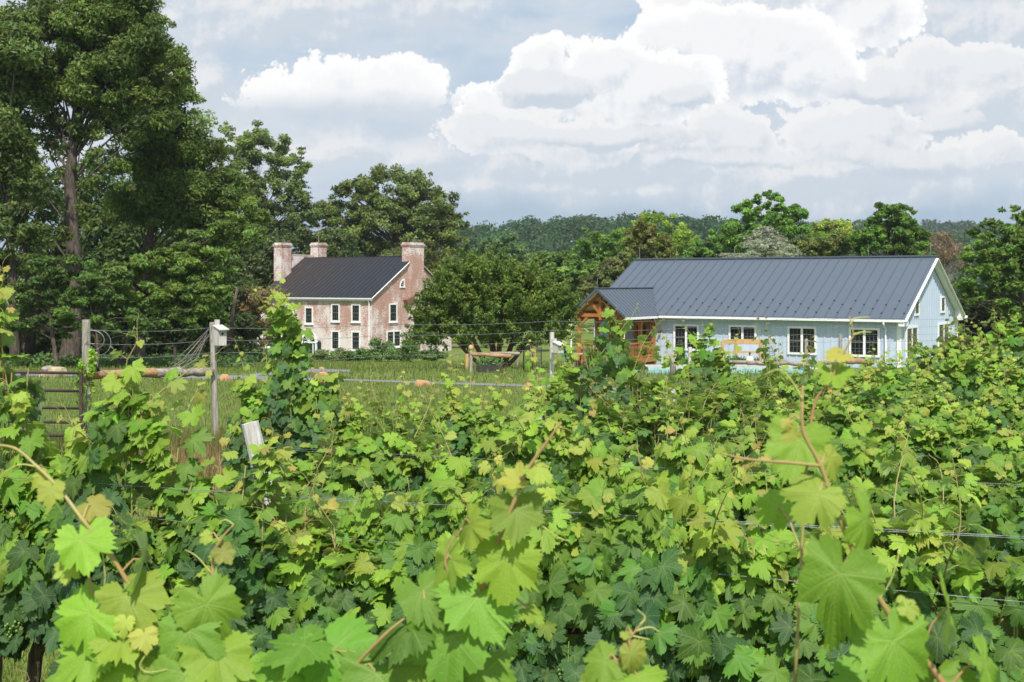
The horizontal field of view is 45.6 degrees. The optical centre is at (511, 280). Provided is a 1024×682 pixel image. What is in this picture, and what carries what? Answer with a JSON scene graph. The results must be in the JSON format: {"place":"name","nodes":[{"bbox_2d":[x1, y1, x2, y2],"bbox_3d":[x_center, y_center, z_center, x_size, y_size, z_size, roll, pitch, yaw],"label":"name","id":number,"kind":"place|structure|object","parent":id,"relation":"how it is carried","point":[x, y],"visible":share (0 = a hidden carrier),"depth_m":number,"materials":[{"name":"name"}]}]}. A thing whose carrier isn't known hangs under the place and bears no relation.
{"place":"outdoors","nodes":[
{"label":"outdoors","id":0,"kind":"place"},
{"bbox_2d":[15,374,735,392],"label":"gravel road","id":1,"kind":"structure","parent":0,"point":[265,377],"depth_m":43.12,"materials":[{"name":"grey gravel"}]},
{"bbox_2d":[0,0,1023,251],"label":"sky","id":2,"kind":"structure","parent":0,"point":[542,109],"materials":[{"name":"white"}]},
{"bbox_2d":[0,249,1023,681],"bbox_3d":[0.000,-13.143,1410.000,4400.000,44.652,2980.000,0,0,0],"label":"ground","id":3,"kind":"structure","parent":0,"point":[457,349],"depth_m":39.18,"materials":[{"name":"green plant"}]},
{"bbox_2d":[0,8,58,362],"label":"leafy tree","id":4,"kind":"object","parent":3,"relation":"on","point":[24,48],"visible":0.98,"depth_m":69.36,"materials":[{"name":"green plant"}]},
{"bbox_2d":[23,205,35,357],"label":"bare tree","id":5,"kind":"object","parent":3,"relation":"on","point":[30,343],"visible":0.32,"depth_m":75.78,"materials":[{"name":"brown plant"}]},
{"bbox_2d":[0,102,81,352],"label":"dark tree","id":6,"kind":"object","parent":3,"relation":"on","point":[48,188],"visible":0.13,"depth_m":96.50,"materials":[{"name":"green plant"}]},
{"bbox_2d":[1,253,81,366],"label":"understorey tree","id":7,"kind":"object","parent":3,"relation":"on","point":[58,286],"visible":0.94,"depth_m":65.72,"materials":[{"name":"green plant"}]},
{"bbox_2d":[2,371,82,449],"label":"farm gate","id":8,"kind":"structure","parent":3,"relation":"on","point":[57,390],"depth_m":20.99,"materials":[{"name":"grey metal"}]},
{"bbox_2d":[0,253,89,681],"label":"grapevine","id":9,"kind":"object","parent":3,"relation":"on","point":[25,398],"visible":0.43,"depth_m":6.20,"materials":[{"name":"green plant"}]},
{"bbox_2d":[0,308,133,355],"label":"dark thicket","id":10,"kind":"object","parent":3,"relation":"on","point":[43,344],"visible":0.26,"depth_m":97.53,"materials":[{"name":"green plant"}]},
{"bbox_2d":[82,320,90,443],"bbox_3d":[-7.521,1.905,21.500,0.147,2.442,0.154,0,0,0],"label":"fence post","id":11,"kind":"object","parent":3,"relation":"on","point":[86,327],"visible":0.58,"depth_m":21.44,"materials":[{"name":"grey wood"}]},
{"bbox_2d":[74,346,97,433],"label":"creeper","id":12,"kind":"object","parent":11,"relation":"attached to","point":[91,355],"visible":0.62,"depth_m":21.26,"materials":[{"name":"green plant"}]},
{"bbox_2d":[86,368,160,378],"bbox_3d":[-6.993,1.693,22.002,0.176,0.227,1.526,0,0,37],"label":"log rail","id":13,"kind":"object","parent":11,"relation":"attached to","point":[151,373],"visible":0.54,"depth_m":21.80,"materials":[{"name":"beige wood"}]},
{"bbox_2d":[90,325,972,344],"bbox_3d":[3.447,1.304,31.881,30.247,0.417,1.843,0,0,-40],"label":"fence wire","id":14,"kind":"object","parent":11,"relation":"attached to","point":[470,334],"visible":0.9,"depth_m":26.45,"materials":[{"name":"grey metal"}]},
{"bbox_2d":[95,318,969,331],"bbox_3d":[3.447,1.064,31.881,30.247,0.417,1.843,0,0,-40],"label":"fence wire","id":15,"kind":"object","parent":11,"relation":"attached to","point":[510,323],"visible":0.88,"depth_m":29.11,"materials":[{"name":"grey metal"}]},
{"bbox_2d":[94,332,975,357],"bbox_3d":[3.447,1.544,31.881,30.247,0.417,1.843,0,0,-40],"label":"fence wire","id":16,"kind":"object","parent":11,"relation":"attached to","point":[515,342],"visible":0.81,"depth_m":28.97,"materials":[{"name":"grey metal"}]},
{"bbox_2d":[0,0,190,359],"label":"locust tree","id":17,"kind":"object","parent":3,"relation":"on","point":[121,49],"visible":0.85,"depth_m":71.17,"materials":[{"name":"green plant"}]},
{"bbox_2d":[47,259,150,367],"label":"understorey tree","id":18,"kind":"object","parent":3,"relation":"on","point":[76,297],"visible":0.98,"depth_m":63.67,"materials":[{"name":"green plant"}]},
{"bbox_2d":[19,139,185,352],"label":"dark tree","id":19,"kind":"object","parent":3,"relation":"on","point":[117,241],"visible":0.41,"depth_m":98.03,"materials":[{"name":"green plant"}]},
{"bbox_2d":[0,496,204,681],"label":"grapevine","id":20,"kind":"object","parent":3,"relation":"on","point":[165,533],"visible":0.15,"depth_m":5.82,"materials":[{"name":"green plant"}]},
{"bbox_2d":[0,444,263,681],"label":"grapevine","id":21,"kind":"object","parent":3,"relation":"on","point":[192,636],"visible":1,"depth_m":2.27,"materials":[{"name":"green plant"}]},
{"bbox_2d":[0,352,263,367],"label":"undergrowth","id":22,"kind":"object","parent":3,"relation":"on","point":[67,360],"visible":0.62,"depth_m":67.41,"materials":[{"name":"green plant"}]},
{"bbox_2d":[0,312,266,668],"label":"grapevine","id":23,"kind":"object","parent":3,"relation":"on","point":[125,430],"visible":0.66,"depth_m":5.80,"materials":[{"name":"green plant"}]},
{"bbox_2d":[102,210,256,367],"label":"leaning tree","id":24,"kind":"object","parent":3,"relation":"on","point":[163,285],"visible":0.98,"depth_m":65.44,"materials":[{"name":"green plant"}]},
{"bbox_2d":[127,291,233,359],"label":"understorey tree","id":25,"kind":"object","parent":3,"relation":"on","point":[161,328],"visible":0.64,"depth_m":71.47,"materials":[{"name":"green plant"}]},
{"bbox_2d":[101,42,272,356],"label":"locust tree","id":26,"kind":"object","parent":3,"relation":"on","point":[200,197],"visible":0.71,"depth_m":78.95,"materials":[{"name":"green plant"}]},
{"bbox_2d":[113,310,261,355],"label":"dark thicket","id":27,"kind":"object","parent":3,"relation":"on","point":[242,319],"visible":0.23,"depth_m":100.06,"materials":[{"name":"green plant"}]},
{"bbox_2d":[119,176,256,336],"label":"dark tree","id":28,"kind":"object","parent":3,"relation":"on","point":[231,262],"visible":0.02,"depth_m":103.17,"materials":[{"name":"green plant"}]},
{"bbox_2d":[209,322,218,435],"bbox_3d":[-5.747,1.984,23.500,0.183,2.377,0.128,0,0,0],"label":"fence post","id":29,"kind":"object","parent":3,"relation":"on","point":[214,397],"visible":0.77,"depth_m":23.45,"materials":[{"name":"grey wood"}]},
{"bbox_2d":[156,367,214,377],"bbox_3d":[-6.168,1.721,22.950,0.178,0.213,1.217,0,0,42],"label":"log rail","id":30,"kind":"object","parent":29,"relation":"attached to","point":[197,372],"visible":0.74,"depth_m":22.94,"materials":[{"name":"beige wood"}]},
{"bbox_2d":[212,320,228,347],"bbox_3d":[-5.565,1.014,23.235,0.213,0.544,0.287,0,0,-43],"label":"birdhouse","id":31,"kind":"object","parent":29,"relation":"attached to","point":[219,334],"visible":1,"depth_m":23.20,"materials":[{"name":"grey wood"}]},
{"bbox_2d":[92,350,909,436],"bbox_3d":[3.446,2.599,31.891,30.247,1.508,1.838,0,0,-40],"label":"woven wire fence","id":32,"kind":"object","parent":29,"relation":"attached to","point":[457,381],"visible":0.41,"depth_m":28.17,"materials":[{"name":"grey metal"}]},
{"bbox_2d":[134,410,306,516],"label":"dry weeds","id":33,"kind":"object","parent":3,"relation":"on","point":[182,458],"visible":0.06,"depth_m":19.04,"materials":[{"name":"brown plant"}]},
{"bbox_2d":[223,287,238,350],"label":"bare tree","id":34,"kind":"object","parent":3,"relation":"on","point":[230,332],"visible":0.77,"depth_m":89.88,"materials":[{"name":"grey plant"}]},
{"bbox_2d":[47,457,415,677],"bbox_3d":[-1.224,1.684,5.577,1.733,1.786,0.915,0,0,17],"label":"grapevine","id":35,"kind":"object","parent":3,"relation":"on","point":[328,600],"visible":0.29,"depth_m":5.26,"materials":[{"name":"green plant"}]},
{"bbox_2d":[231,281,275,349],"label":"brown leaved tree","id":36,"kind":"object","parent":3,"relation":"on","point":[251,298],"visible":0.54,"depth_m":103.34,"materials":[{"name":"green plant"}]},
{"bbox_2d":[242,421,271,505],"bbox_3d":[-1.736,1.891,9.000,0.528,1.715,0.148,0,0,0],"label":"end post","id":37,"kind":"object","parent":3,"relation":"on","point":[252,432],"visible":0.09,"depth_m":8.95,"materials":[{"name":"grey wood"}]},
{"bbox_2d":[166,417,359,651],"bbox_3d":[-1.088,1.583,5.500,1.019,1.961,0.757,0,0,17],"label":"grapevine","id":38,"kind":"object","parent":3,"relation":"on","point":[240,571],"visible":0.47,"depth_m":5.34,"materials":[{"name":"green plant"}]},
{"bbox_2d":[214,119,322,265],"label":"sparse tree","id":39,"kind":"object","parent":3,"relation":"on","point":[245,152],"visible":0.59,"depth_m":148.90,"materials":[{"name":"green plant"}]},
{"bbox_2d":[220,263,346,500],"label":"grapevine","id":40,"kind":"object","parent":3,"relation":"on","point":[284,382],"visible":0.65,"depth_m":11.29,"materials":[{"name":"green plant"}]},
{"bbox_2d":[221,217,359,288],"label":"dark tree","id":41,"kind":"object","parent":3,"relation":"on","point":[260,270],"visible":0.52,"depth_m":141.53,"materials":[{"name":"green plant"}]},
{"bbox_2d":[308,349,338,360],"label":"shrub","id":42,"kind":"object","parent":3,"relation":"on","point":[323,355],"visible":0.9,"depth_m":94.58,"materials":[{"name":"green plant"}]},
{"bbox_2d":[299,378,385,487],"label":"grapevine","id":43,"kind":"object","parent":3,"relation":"on","point":[352,431],"visible":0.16,"depth_m":10.94,"materials":[{"name":"green plant"}]},
{"bbox_2d":[258,227,451,353],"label":"brick house","id":44,"kind":"structure","parent":3,"relation":"on","point":[335,295],"depth_m":124.35,"materials":[{"name":"brick"}]},
{"bbox_2d":[257,392,487,525],"bbox_3d":[-0.861,1.754,8.462,1.770,1.937,0.755,0,0,9],"label":"grapevine","id":45,"kind":"object","parent":3,"relation":"on","point":[372,463],"visible":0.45,"depth_m":8.41,"materials":[{"name":"green plant"}]},
{"bbox_2d":[360,336,399,361],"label":"shrub","id":46,"kind":"object","parent":3,"relation":"on","point":[376,352],"visible":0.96,"depth_m":92.74,"materials":[{"name":"green plant"}]},
{"bbox_2d":[291,387,472,472],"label":"grapevine","id":47,"kind":"object","parent":3,"relation":"on","point":[339,424],"visible":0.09,"depth_m":11.32,"materials":[{"name":"green plant"}]},
{"bbox_2d":[301,163,470,259],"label":"round tree","id":48,"kind":"object","parent":3,"relation":"on","point":[411,217],"visible":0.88,"depth_m":153.06,"materials":[{"name":"green plant"}]},
{"bbox_2d":[342,360,442,491],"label":"grapevine","id":49,"kind":"object","parent":3,"relation":"on","point":[392,424],"visible":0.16,"depth_m":10.62,"materials":[{"name":"green plant"}]},
{"bbox_2d":[219,401,585,666],"bbox_3d":[-0.519,1.571,5.429,1.731,2.049,0.840,0,0,13],"label":"grapevine","id":50,"kind":"object","parent":3,"relation":"on","point":[386,523],"visible":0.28,"depth_m":5.37,"materials":[{"name":"green plant"}]},
{"bbox_2d":[399,328,419,361],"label":"shrub","id":51,"kind":"object","parent":3,"relation":"on","point":[409,353],"visible":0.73,"depth_m":91.77,"materials":[{"name":"green plant"}]},
{"bbox_2d":[250,422,569,681],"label":"grapevine","id":52,"kind":"object","parent":3,"relation":"on","point":[450,626],"visible":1,"depth_m":2.19,"materials":[{"name":"green plant"}]},
{"bbox_2d":[378,240,465,274],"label":"dark tree","id":53,"kind":"object","parent":3,"relation":"on","point":[430,263],"visible":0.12,"depth_m":148.88,"materials":[{"name":"green plant"}]},
{"bbox_2d":[413,349,448,360],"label":"shrub","id":54,"kind":"object","parent":3,"relation":"on","point":[433,356],"visible":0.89,"depth_m":95.77,"materials":[{"name":"green plant"}]},
{"bbox_2d":[394,347,472,460],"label":"grapevine","id":55,"kind":"object","parent":3,"relation":"on","point":[452,390],"visible":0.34,"depth_m":11.17,"materials":[{"name":"green plant"}]},
{"bbox_2d":[445,362,511,448],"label":"grapevine","id":56,"kind":"object","parent":3,"relation":"on","point":[498,407],"visible":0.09,"depth_m":11.51,"materials":[{"name":"green plant"}]},
{"bbox_2d":[475,356,502,372],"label":"planter box","id":57,"kind":"object","parent":3,"relation":"on","point":[483,365],"visible":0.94,"depth_m":52.15,"materials":[{"name":"wood"}]},
{"bbox_2d":[399,246,583,367],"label":"tree","id":58,"kind":"object","parent":3,"relation":"on","point":[495,289],"visible":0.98,"depth_m":63.19,"materials":[{"name":"green plant"}]},
{"bbox_2d":[468,231,536,265],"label":"poplar tree","id":59,"kind":"object","parent":3,"relation":"on","point":[513,250],"visible":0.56,"depth_m":208.60,"materials":[{"name":"green plant"}]},
{"bbox_2d":[7,477,1023,536],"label":"trellis wire","id":60,"kind":"object","parent":3,"relation":"on","point":[544,510],"visible":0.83,"depth_m":5.22,"materials":[{"name":"grey metal"}]},
{"bbox_2d":[434,371,636,470],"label":"grapevine","id":61,"kind":"object","parent":3,"relation":"on","point":[488,425],"visible":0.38,"depth_m":10.91,"materials":[{"name":"green plant"}]},
{"bbox_2d":[520,317,593,412],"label":"grapevine","id":62,"kind":"object","parent":3,"relation":"on","point":[552,391],"visible":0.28,"depth_m":14.19,"materials":[{"name":"green plant"}]},
{"bbox_2d":[528,250,600,340],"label":"leafy tree","id":63,"kind":"object","parent":3,"relation":"on","point":[565,263],"visible":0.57,"depth_m":123.79,"materials":[{"name":"green plant"}]},
{"bbox_2d":[469,366,715,579],"bbox_3d":[0.516,1.629,7.961,1.733,2.155,0.915,0,0,20],"label":"grapevine","id":64,"kind":"object","parent":3,"relation":"on","point":[569,476],"visible":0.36,"depth_m":7.96,"materials":[{"name":"green plant"}]},
{"bbox_2d":[517,374,677,520],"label":"grapevine","id":65,"kind":"object","parent":3,"relation":"on","point":[556,407],"visible":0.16,"depth_m":13.56,"materials":[{"name":"green plant"}]},
{"bbox_2d":[577,251,631,298],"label":"twiggy shrub","id":66,"kind":"object","parent":3,"relation":"on","point":[609,267],"visible":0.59,"depth_m":103.42,"materials":[{"name":"green plant"}]},
{"bbox_2d":[570,227,644,277],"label":"leafy tree","id":67,"kind":"object","parent":3,"relation":"on","point":[610,248],"visible":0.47,"depth_m":138.91,"materials":[{"name":"green plant"}]},
{"bbox_2d":[548,300,676,458],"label":"grapevine","id":68,"kind":"object","parent":3,"relation":"on","point":[621,367],"visible":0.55,"depth_m":13.17,"materials":[{"name":"green plant"}]},
{"bbox_2d":[579,609,670,681],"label":"grapevine","id":69,"kind":"object","parent":3,"relation":"on","point":[601,666],"visible":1,"depth_m":2.00,"materials":[{"name":"green plant"}]},
{"bbox_2d":[622,218,675,257],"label":"magnolia tree","id":70,"kind":"object","parent":3,"relation":"on","point":[650,236],"visible":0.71,"depth_m":111.38,"materials":[{"name":"green plant"}]},
{"bbox_2d":[614,209,701,257],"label":"bright tree","id":71,"kind":"object","parent":3,"relation":"on","point":[682,243],"visible":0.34,"depth_m":163.81,"materials":[{"name":"green plant"}]},
{"bbox_2d":[588,361,769,532],"bbox_3d":[1.614,1.737,10.528,1.932,2.082,0.790,0,0,11],"label":"grapevine","id":72,"kind":"object","parent":3,"relation":"on","point":[645,427],"visible":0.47,"depth_m":10.53,"materials":[{"name":"green plant"}]},
{"bbox_2d":[357,210,1018,308],"bbox_3d":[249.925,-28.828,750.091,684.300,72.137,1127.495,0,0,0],"label":"wood","id":73,"kind":"object","parent":3,"relation":"on","point":[552,235],"visible":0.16,"depth_m":497.45,"materials":[{"name":"green plant"}]},
{"bbox_2d":[484,427,895,681],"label":"grapevine","id":74,"kind":"object","parent":3,"relation":"on","point":[659,576],"visible":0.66,"depth_m":4.95,"materials":[{"name":"green plant"}]},
{"bbox_2d":[648,318,765,441],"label":"grapevine","id":75,"kind":"object","parent":3,"relation":"on","point":[708,358],"visible":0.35,"depth_m":14.30,"materials":[{"name":"green plant"}]},
{"bbox_2d":[682,228,741,257],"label":"leafy tree","id":76,"kind":"object","parent":3,"relation":"on","point":[711,246],"visible":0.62,"depth_m":133.97,"materials":[{"name":"green plant"}]},
{"bbox_2d":[635,365,816,372],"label":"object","id":77,"kind":"structure","parent":3,"relation":"on","point":[652,368],"depth_m":53.40,"materials":[{"name":"plastic"}]},
{"bbox_2d":[721,339,775,360],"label":"timber enclosure","id":78,"kind":"object","parent":3,"relation":"on","point":[751,346],"visible":0.37,"depth_m":59.30,"materials":[{"name":"brown wood"}]},
{"bbox_2d":[675,360,833,464],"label":"grapevine","id":79,"kind":"object","parent":3,"relation":"on","point":[728,412],"visible":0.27,"depth_m":13.01,"materials":[{"name":"green plant"}]},
{"bbox_2d":[716,225,805,256],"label":"grey cedar","id":80,"kind":"object","parent":3,"relation":"on","point":[775,250],"visible":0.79,"depth_m":105.37,"materials":[{"name":"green plant"}]},
{"bbox_2d":[569,245,967,367],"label":"house","id":81,"kind":"structure","parent":3,"relation":"on","point":[909,293],"depth_m":71.79,"materials":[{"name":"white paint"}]},
{"bbox_2d":[673,324,698,350],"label":"window","id":82,"kind":"structure","parent":81,"relation":"in","point":[679,334],"depth_m":72.95,"materials":[{"name":"white paint"}]},
{"bbox_2d":[728,325,756,339],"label":"window","id":83,"kind":"structure","parent":81,"relation":"in","point":[745,333],"depth_m":70.88,"materials":[{"name":"white paint"}]},
{"bbox_2d":[787,326,816,354],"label":"window","id":84,"kind":"structure","parent":81,"relation":"in","point":[794,347],"depth_m":69.03,"materials":[{"name":"white paint"}]},
{"bbox_2d":[849,327,879,357],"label":"window","id":85,"kind":"structure","parent":81,"relation":"in","point":[862,343],"depth_m":66.97,"materials":[{"name":"white paint"}]},
{"bbox_2d":[719,189,826,256],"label":"walnut tree","id":86,"kind":"object","parent":3,"relation":"on","point":[782,223],"visible":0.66,"depth_m":127.29,"materials":[{"name":"green plant"}]},
{"bbox_2d":[735,308,818,435],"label":"grapevine","id":87,"kind":"object","parent":3,"relation":"on","point":[790,393],"visible":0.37,"depth_m":13.90,"materials":[{"name":"green plant"}]},
{"bbox_2d":[770,230,853,256],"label":"brush thicket","id":88,"kind":"object","parent":3,"relation":"on","point":[832,243],"visible":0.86,"depth_m":116.86,"materials":[{"name":"green plant"}]},
{"bbox_2d":[688,383,958,653],"bbox_3d":[1.881,1.666,7.564,1.731,2.042,0.840,0,0,19],"label":"grapevine","id":89,"kind":"object","parent":3,"relation":"on","point":[862,462],"visible":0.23,"depth_m":7.45,"materials":[{"name":"green plant"}]},
{"bbox_2d":[755,346,902,429],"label":"grapevine","id":90,"kind":"object","parent":3,"relation":"on","point":[889,378],"visible":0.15,"depth_m":15.20,"materials":[{"name":"green plant"}]},
{"bbox_2d":[807,218,861,255],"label":"pale tree","id":91,"kind":"object","parent":3,"relation":"on","point":[828,225],"visible":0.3,"depth_m":168.84,"materials":[{"name":"green plant"}]},
{"bbox_2d":[799,345,918,398],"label":"grapevine","id":92,"kind":"object","parent":3,"relation":"on","point":[817,381],"visible":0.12,"depth_m":17.80,"materials":[{"name":"green plant"}]},
{"bbox_2d":[722,317,997,681],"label":"grapevine","id":93,"kind":"object","parent":3,"relation":"on","point":[898,651],"visible":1,"depth_m":1.93,"materials":[{"name":"green plant"}]},
{"bbox_2d":[759,381,998,551],"bbox_3d":[2.990,1.775,10.034,1.933,1.988,0.808,0,0,17],"label":"grapevine","id":94,"kind":"object","parent":3,"relation":"on","point":[920,438],"visible":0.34,"depth_m":9.90,"materials":[{"name":"green plant"}]},
{"bbox_2d":[843,201,934,255],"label":"walnut tree","id":95,"kind":"object","parent":3,"relation":"on","point":[906,231],"visible":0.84,"depth_m":114.09,"materials":[{"name":"green plant"}]},
{"bbox_2d":[815,359,994,469],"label":"grapevine","id":96,"kind":"object","parent":3,"relation":"on","point":[935,402],"visible":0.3,"depth_m":12.47,"materials":[{"name":"green plant"}]},
{"bbox_2d":[789,425,1023,681],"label":"grapevine","id":97,"kind":"object","parent":3,"relation":"on","point":[927,554],"visible":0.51,"depth_m":4.74,"materials":[{"name":"green plant"}]},
{"bbox_2d":[924,229,973,282],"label":"bare thicket","id":98,"kind":"object","parent":3,"relation":"on","point":[947,252],"visible":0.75,"depth_m":129.49,"materials":[{"name":"brown plant"}]},
{"bbox_2d":[877,320,1023,465],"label":"grapevine","id":99,"kind":"object","parent":3,"relation":"on","point":[954,371],"visible":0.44,"depth_m":14.78,"materials":[{"name":"green plant"}]},
{"bbox_2d":[904,304,1023,425],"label":"grapevine","id":100,"kind":"object","parent":3,"relation":"on","point":[949,343],"visible":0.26,"depth_m":17.47,"materials":[{"name":"green plant"}]},
{"bbox_2d":[913,422,1023,618],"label":"grapevine","id":101,"kind":"object","parent":3,"relation":"on","point":[1002,505],"visible":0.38,"depth_m":7.22,"materials":[{"name":"green plant"}]},
{"bbox_2d":[940,386,1023,529],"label":"grapevine","id":102,"kind":"object","parent":3,"relation":"on","point":[999,441],"visible":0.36,"depth_m":9.72,"materials":[{"name":"green plant"}]},
{"bbox_2d":[952,204,1023,327],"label":"overhanging tree","id":103,"kind":"object","parent":3,"relation":"on","point":[1005,265],"visible":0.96,"depth_m":83.48,"materials":[{"name":"green plant"}]},
{"bbox_2d":[958,308,1023,429],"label":"grapevine","id":104,"kind":"object","parent":3,"relation":"on","point":[1009,340],"visible":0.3,"depth_m":16.94,"materials":[{"name":"green plant"}]},
{"bbox_2d":[958,291,1023,346],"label":"dark tree","id":105,"kind":"object","parent":3,"relation":"on","point":[974,315],"visible":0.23,"depth_m":91.36,"materials":[{"name":"green plant"}]},
{"bbox_2d":[975,360,1023,452],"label":"grapevine","id":106,"kind":"object","parent":3,"relation":"on","point":[995,407],"visible":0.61,"depth_m":12.21,"materials":[{"name":"green plant"}]},
{"bbox_2d":[995,346,1023,450],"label":"grapevine","id":107,"kind":"object","parent":3,"relation":"on","point":[1017,375],"visible":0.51,"depth_m":14.56,"materials":[{"name":"green plant"}]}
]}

